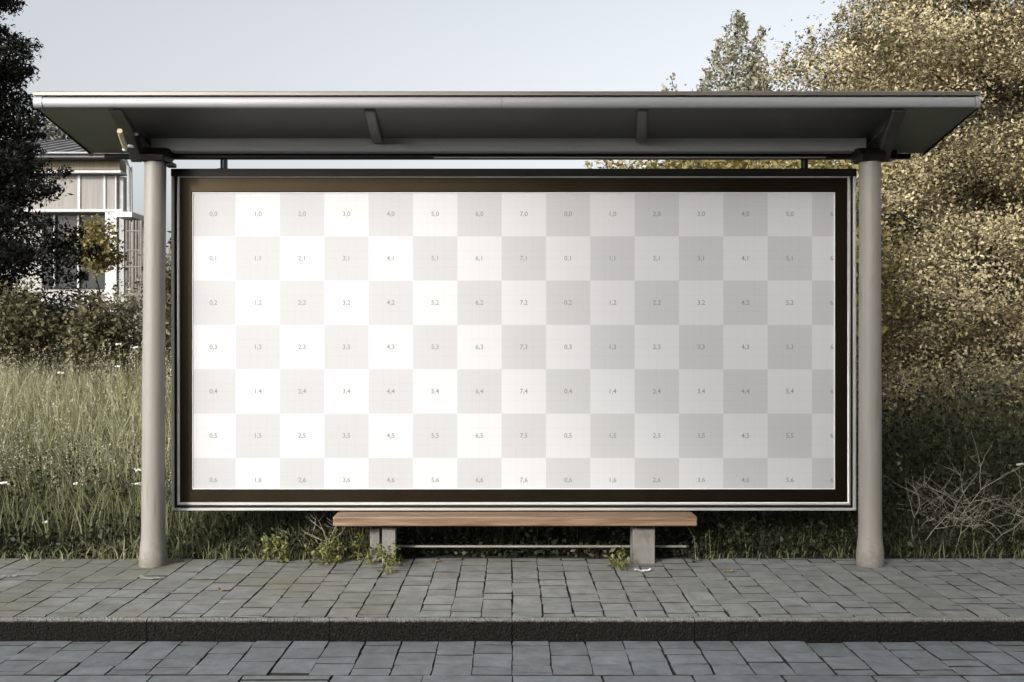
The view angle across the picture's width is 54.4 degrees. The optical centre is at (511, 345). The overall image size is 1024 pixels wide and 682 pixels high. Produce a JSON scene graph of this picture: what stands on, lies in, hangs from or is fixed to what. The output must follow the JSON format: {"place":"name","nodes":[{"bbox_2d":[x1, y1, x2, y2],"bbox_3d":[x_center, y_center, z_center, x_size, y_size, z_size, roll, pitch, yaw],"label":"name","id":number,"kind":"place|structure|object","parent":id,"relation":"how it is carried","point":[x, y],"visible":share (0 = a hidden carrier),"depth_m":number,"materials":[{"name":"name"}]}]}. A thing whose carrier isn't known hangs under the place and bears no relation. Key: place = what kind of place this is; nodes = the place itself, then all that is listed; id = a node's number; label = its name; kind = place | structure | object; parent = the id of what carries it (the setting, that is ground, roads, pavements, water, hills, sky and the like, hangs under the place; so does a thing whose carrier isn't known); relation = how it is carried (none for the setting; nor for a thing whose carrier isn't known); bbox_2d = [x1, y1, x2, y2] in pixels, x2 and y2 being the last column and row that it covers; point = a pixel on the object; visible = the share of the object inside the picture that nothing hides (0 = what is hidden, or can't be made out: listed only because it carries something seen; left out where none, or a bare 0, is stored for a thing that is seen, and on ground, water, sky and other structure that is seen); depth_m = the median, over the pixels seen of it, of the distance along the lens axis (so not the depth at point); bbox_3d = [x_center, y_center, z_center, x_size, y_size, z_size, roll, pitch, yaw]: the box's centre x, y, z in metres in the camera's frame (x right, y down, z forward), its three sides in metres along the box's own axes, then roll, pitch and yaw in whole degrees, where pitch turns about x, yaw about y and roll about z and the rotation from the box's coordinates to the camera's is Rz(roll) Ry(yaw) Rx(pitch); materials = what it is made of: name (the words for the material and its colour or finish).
{"place":"outdoors","nodes":[
{"label":"outdoors","id":0,"kind":"place"},
{"bbox_2d":[2,139,143,362],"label":"building","id":1,"kind":"structure","parent":0,"point":[101,185],"depth_m":29.98,"materials":[{"name":"white paint"}]},
{"bbox_2d":[42,215,104,287],"bbox_3d":[-13.240,-2.835,30.190,2.064,2.199,0.180,0,0,0],"label":"window","id":2,"kind":"structure","parent":1,"relation":"in","point":[92,283],"depth_m":30.20,"materials":[{"name":"black glass"}]},
{"bbox_2d":[118,176,125,209],"bbox_3d":[-11.812,-4.590,30.150,0.154,1.003,0.200,0,0,0],"label":"window","id":3,"kind":"structure","parent":1,"relation":"in","point":[121,180],"depth_m":30.05,"materials":[{"name":"white glass"}]},
{"bbox_2d":[0,348,580,550],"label":"meadow grass","id":4,"kind":"structure","parent":0,"point":[75,413],"depth_m":8.16,"materials":[{"name":"green plant"}]},
{"bbox_2d":[0,333,170,497],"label":"grass seed heads","id":5,"kind":"object","parent":4,"relation":"attached to","point":[92,403],"depth_m":8.54,"materials":[{"name":"beige plant"}]},
{"bbox_2d":[0,558,1023,617],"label":"pavement","id":6,"kind":"structure","parent":0,"point":[527,587],"depth_m":6.13,"materials":[{"name":"stone"}]},
{"bbox_2d":[138,575,159,578],"bbox_3d":[-2.323,1.487,6.376,0.153,0.015,0.045,0,0,17],"label":"paper scrap","id":7,"kind":"object","parent":6,"relation":"on","point":[142,576],"visible":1,"depth_m":6.38,"materials":[{"name":"white paper"}]},
{"bbox_2d":[259,529,369,565],"bbox_3d":[-1.383,1.399,6.936,0.770,0.238,0.386,0,0,15],"label":"weed patch","id":8,"kind":"object","parent":6,"relation":"on","point":[326,553],"visible":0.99,"depth_m":6.89,"materials":[{"name":"green plant"}]},
{"bbox_2d":[356,542,405,573],"bbox_3d":[-0.840,1.418,6.750,0.321,0.199,0.460,0,0,-33],"label":"weed patch","id":9,"kind":"object","parent":6,"relation":"on","point":[395,558],"visible":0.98,"depth_m":6.77,"materials":[{"name":"green plant"}]},
{"bbox_2d":[33,91,980,567],"bbox_3d":[-0.032,-0.047,6.682,5.937,3.094,0.896,0,0,0],"label":"bus shelter","id":10,"kind":"object","parent":6,"relation":"on","point":[157,133],"visible":1,"depth_m":6.71,"materials":[{"name":"metal"}]},
{"bbox_2d":[171,159,856,510],"bbox_3d":[0.012,-0.075,7.003,4.780,2.458,0.134,0,0,0],"label":"billboard","id":11,"kind":"object","parent":10,"relation":"attached to","point":[513,339],"visible":1,"depth_m":6.96,"materials":[{"name":"metal"}]},
{"bbox_2d":[333,511,696,563],"bbox_3d":[0.021,1.341,6.925,2.468,0.359,0.370,0,0,0],"label":"bench","id":12,"kind":"object","parent":6,"relation":"on","point":[642,546],"visible":0.77,"depth_m":6.79,"materials":[{"name":"brown wood"}]},
{"bbox_2d":[603,546,629,570],"bbox_3d":[0.734,1.435,6.701,0.159,0.154,0.248,0,0,-26],"label":"weed patch","id":13,"kind":"object","parent":6,"relation":"on","point":[622,561],"visible":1,"depth_m":6.72,"materials":[{"name":"green plant"}]},
{"bbox_2d":[683,526,716,562],"bbox_3d":[1.307,1.374,7.029,0.239,0.285,0.420,0,0,-8],"label":"weed patch","id":14,"kind":"object","parent":6,"relation":"on","point":[695,544],"visible":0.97,"depth_m":6.96,"materials":[{"name":"green plant"}]},
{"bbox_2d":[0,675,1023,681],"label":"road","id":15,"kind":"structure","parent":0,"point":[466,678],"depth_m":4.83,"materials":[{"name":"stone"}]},
{"bbox_2d":[0,347,1023,560],"bbox_3d":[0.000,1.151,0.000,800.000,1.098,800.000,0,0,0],"label":"ground","id":16,"kind":"structure","parent":0,"point":[554,555],"depth_m":7.16,"materials":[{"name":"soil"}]},
{"bbox_2d":[0,481,10,527],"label":"wildflower","id":17,"kind":"object","parent":16,"relation":"on","point":[6,482],"visible":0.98,"depth_m":7.50,"materials":[{"name":"green plant"}]},
{"bbox_2d":[0,273,67,403],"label":"bush","id":18,"kind":"object","parent":16,"relation":"on","point":[18,332],"visible":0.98,"depth_m":9.50,"materials":[{"name":"green plant"}]},
{"bbox_2d":[24,110,70,139],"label":"distant tree","id":19,"kind":"object","parent":16,"relation":"on","point":[56,132],"visible":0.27,"depth_m":47.54,"materials":[{"name":"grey plant"}]},
{"bbox_2d":[58,372,64,409],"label":"wildflower","id":20,"kind":"object","parent":16,"relation":"on","point":[62,385],"visible":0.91,"depth_m":8.80,"materials":[{"name":"white plant"}]},
{"bbox_2d":[0,0,127,381],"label":"evergreen tree","id":21,"kind":"object","parent":16,"relation":"on","point":[21,255],"visible":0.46,"depth_m":11.03,"materials":[{"name":"green plant"}]},
{"bbox_2d":[73,482,83,542],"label":"wildflower","id":22,"kind":"object","parent":16,"relation":"on","point":[76,483],"visible":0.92,"depth_m":7.50,"materials":[{"name":"green plant"}]},
{"bbox_2d":[50,284,141,389],"bbox_3d":[-4.058,0.189,9.797,0.867,1.575,1.134,0,0,0],"label":"bush","id":23,"kind":"object","parent":16,"relation":"on","point":[84,332],"visible":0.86,"depth_m":9.61,"materials":[{"name":"green plant"}]},
{"bbox_2d":[61,212,133,294],"bbox_3d":[-6.672,-0.756,15.991,1.007,2.794,0.983,0,0,0],"label":"bush","id":24,"kind":"object","parent":16,"relation":"on","point":[98,235],"visible":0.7,"depth_m":15.91,"materials":[{"name":"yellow plant"}]},
{"bbox_2d":[115,365,120,406],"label":"wildflower","id":25,"kind":"object","parent":16,"relation":"on","point":[119,383],"visible":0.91,"depth_m":8.90,"materials":[{"name":"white plant"}]},
{"bbox_2d":[115,343,121,395],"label":"wildflower","id":26,"kind":"object","parent":16,"relation":"on","point":[119,358],"visible":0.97,"depth_m":9.20,"materials":[{"name":"white plant"}]},
{"bbox_2d":[98,278,165,376],"bbox_3d":[-3.831,0.128,10.206,0.858,1.662,1.119,0,0,0],"label":"bush","id":27,"kind":"object","parent":16,"relation":"on","point":[136,308],"visible":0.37,"depth_m":9.94,"materials":[{"name":"green plant"}]},
{"bbox_2d":[133,346,139,392],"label":"wildflower","id":28,"kind":"object","parent":16,"relation":"on","point":[137,361],"visible":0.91,"depth_m":9.20,"materials":[{"name":"white plant"}]},
{"bbox_2d":[127,231,170,392],"bbox_3d":[-3.280,-0.146,9.999,1.068,2.184,1.220,0,0,0],"label":"bush","id":29,"kind":"object","parent":16,"relation":"on","point":[168,313],"visible":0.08,"depth_m":9.76,"materials":[{"name":"green plant"}]},
{"bbox_2d":[280,511,346,545],"bbox_3d":[-1.444,1.274,7.164,0.604,0.477,0.251,0,0,38],"label":"bramble","id":30,"kind":"object","parent":16,"relation":"on","point":[314,522],"visible":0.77,"depth_m":7.17,"materials":[{"name":"brown plant"}]},
{"bbox_2d":[0,641,1023,678],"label":"road","id":31,"kind":"structure","parent":16,"relation":"on","point":[472,658],"depth_m":5.15,"materials":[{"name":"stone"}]},
{"bbox_2d":[0,616,1023,643],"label":"kerb","id":32,"kind":"structure","parent":16,"relation":"on","point":[806,630],"depth_m":5.45,"materials":[{"name":"concrete"}]},
{"bbox_2d":[0,532,1023,561],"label":"edge grass","id":33,"kind":"structure","parent":16,"relation":"on","point":[226,555],"depth_m":7.03,"materials":[{"name":"green plant"}]},
{"bbox_2d":[0,378,1023,557],"bbox_3d":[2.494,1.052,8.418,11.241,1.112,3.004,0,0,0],"label":"verge grass","id":34,"kind":"structure","parent":16,"relation":"on","point":[832,528],"depth_m":7.74,"materials":[{"name":"green plant"}]},
{"bbox_2d":[661,9,796,168],"bbox_3d":[3.085,-2.025,13.979,2.182,5.659,1.731,0,0,0],"label":"slender tree","id":35,"kind":"object","parent":16,"relation":"on","point":[730,55],"visible":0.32,"depth_m":13.86,"materials":[{"name":"green plant"}]},
{"bbox_2d":[583,160,927,370],"bbox_3d":[2.316,-0.856,10.462,3.644,3.520,2.186,0,0,8],"label":"tree","id":36,"kind":"object","parent":16,"relation":"on","point":[736,164],"visible":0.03,"depth_m":9.96,"materials":[{"name":"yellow plant"}]},
{"bbox_2d":[752,0,1023,382],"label":"broadleaf tree","id":37,"kind":"object","parent":16,"relation":"on","point":[989,53],"visible":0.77,"depth_m":11.08,"materials":[{"name":"green plant"}]},
{"bbox_2d":[856,345,962,435],"bbox_3d":[3.805,0.527,9.940,1.025,1.067,1.814,0,0,0],"label":"shrub","id":38,"kind":"object","parent":16,"relation":"on","point":[892,395],"visible":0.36,"depth_m":9.66,"materials":[{"name":"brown plant"}]},
{"bbox_2d":[822,4,1016,368],"bbox_3d":[5.918,-2.620,15.030,3.671,6.783,2.922,0,0,0],"label":"background tree","id":39,"kind":"object","parent":16,"relation":"on","point":[899,224],"visible":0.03,"depth_m":14.49,"materials":[{"name":"green plant"}]},
{"bbox_2d":[856,306,1002,393],"bbox_3d":[4.534,0.386,10.970,1.973,1.652,1.779,0,0,36],"label":"shrub","id":40,"kind":"object","parent":16,"relation":"on","point":[915,353],"visible":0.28,"depth_m":10.69,"materials":[{"name":"green plant"}]},
{"bbox_2d":[847,477,1023,556],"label":"bramble","id":41,"kind":"object","parent":16,"relation":"on","point":[950,513],"visible":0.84,"depth_m":7.14,"materials":[{"name":"brown plant"}]},
{"bbox_2d":[886,435,1023,548],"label":"bramble","id":42,"kind":"object","parent":16,"relation":"on","point":[973,501],"visible":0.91,"depth_m":7.34,"materials":[{"name":"brown plant"}]},
{"bbox_2d":[893,346,1020,448],"bbox_3d":[4.337,0.576,9.669,1.012,1.135,1.933,0,0,-9],"label":"shrub","id":43,"kind":"object","parent":16,"relation":"on","point":[960,378],"visible":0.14,"depth_m":9.67,"materials":[{"name":"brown plant"}]},
{"bbox_2d":[914,1,1023,357],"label":"background tree","id":44,"kind":"object","parent":16,"relation":"on","point":[1018,99],"depth_m":14.61,"materials":[{"name":"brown plant"}]},
{"bbox_2d":[930,291,1023,392],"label":"shrub","id":45,"kind":"object","parent":16,"relation":"on","point":[1008,353],"visible":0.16,"depth_m":10.61,"materials":[{"name":"green plant"}]},
{"bbox_2d":[935,492,1023,548],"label":"bramble","id":46,"kind":"object","parent":16,"relation":"on","point":[980,514],"visible":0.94,"depth_m":7.21,"materials":[{"name":"brown plant"}]},
{"bbox_2d":[943,344,1023,422],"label":"shrub","id":47,"kind":"object","parent":16,"relation":"on","point":[994,374],"visible":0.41,"depth_m":9.79,"materials":[{"name":"green plant"}]},
{"bbox_2d":[1016,463,1023,530],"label":"wildflower","id":48,"kind":"object","parent":16,"relation":"on","point":[1018,464],"visible":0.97,"depth_m":7.70,"materials":[{"name":"green plant"}]},
{"bbox_2d":[0,0,1023,346],"label":"sky","id":49,"kind":"structure","parent":0,"point":[89,45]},
{"bbox_2d":[856,363,1023,483],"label":"bank grass","id":50,"kind":"structure","parent":0,"point":[993,401],"depth_m":9.00,"materials":[{"name":"green plant"}]}
]}

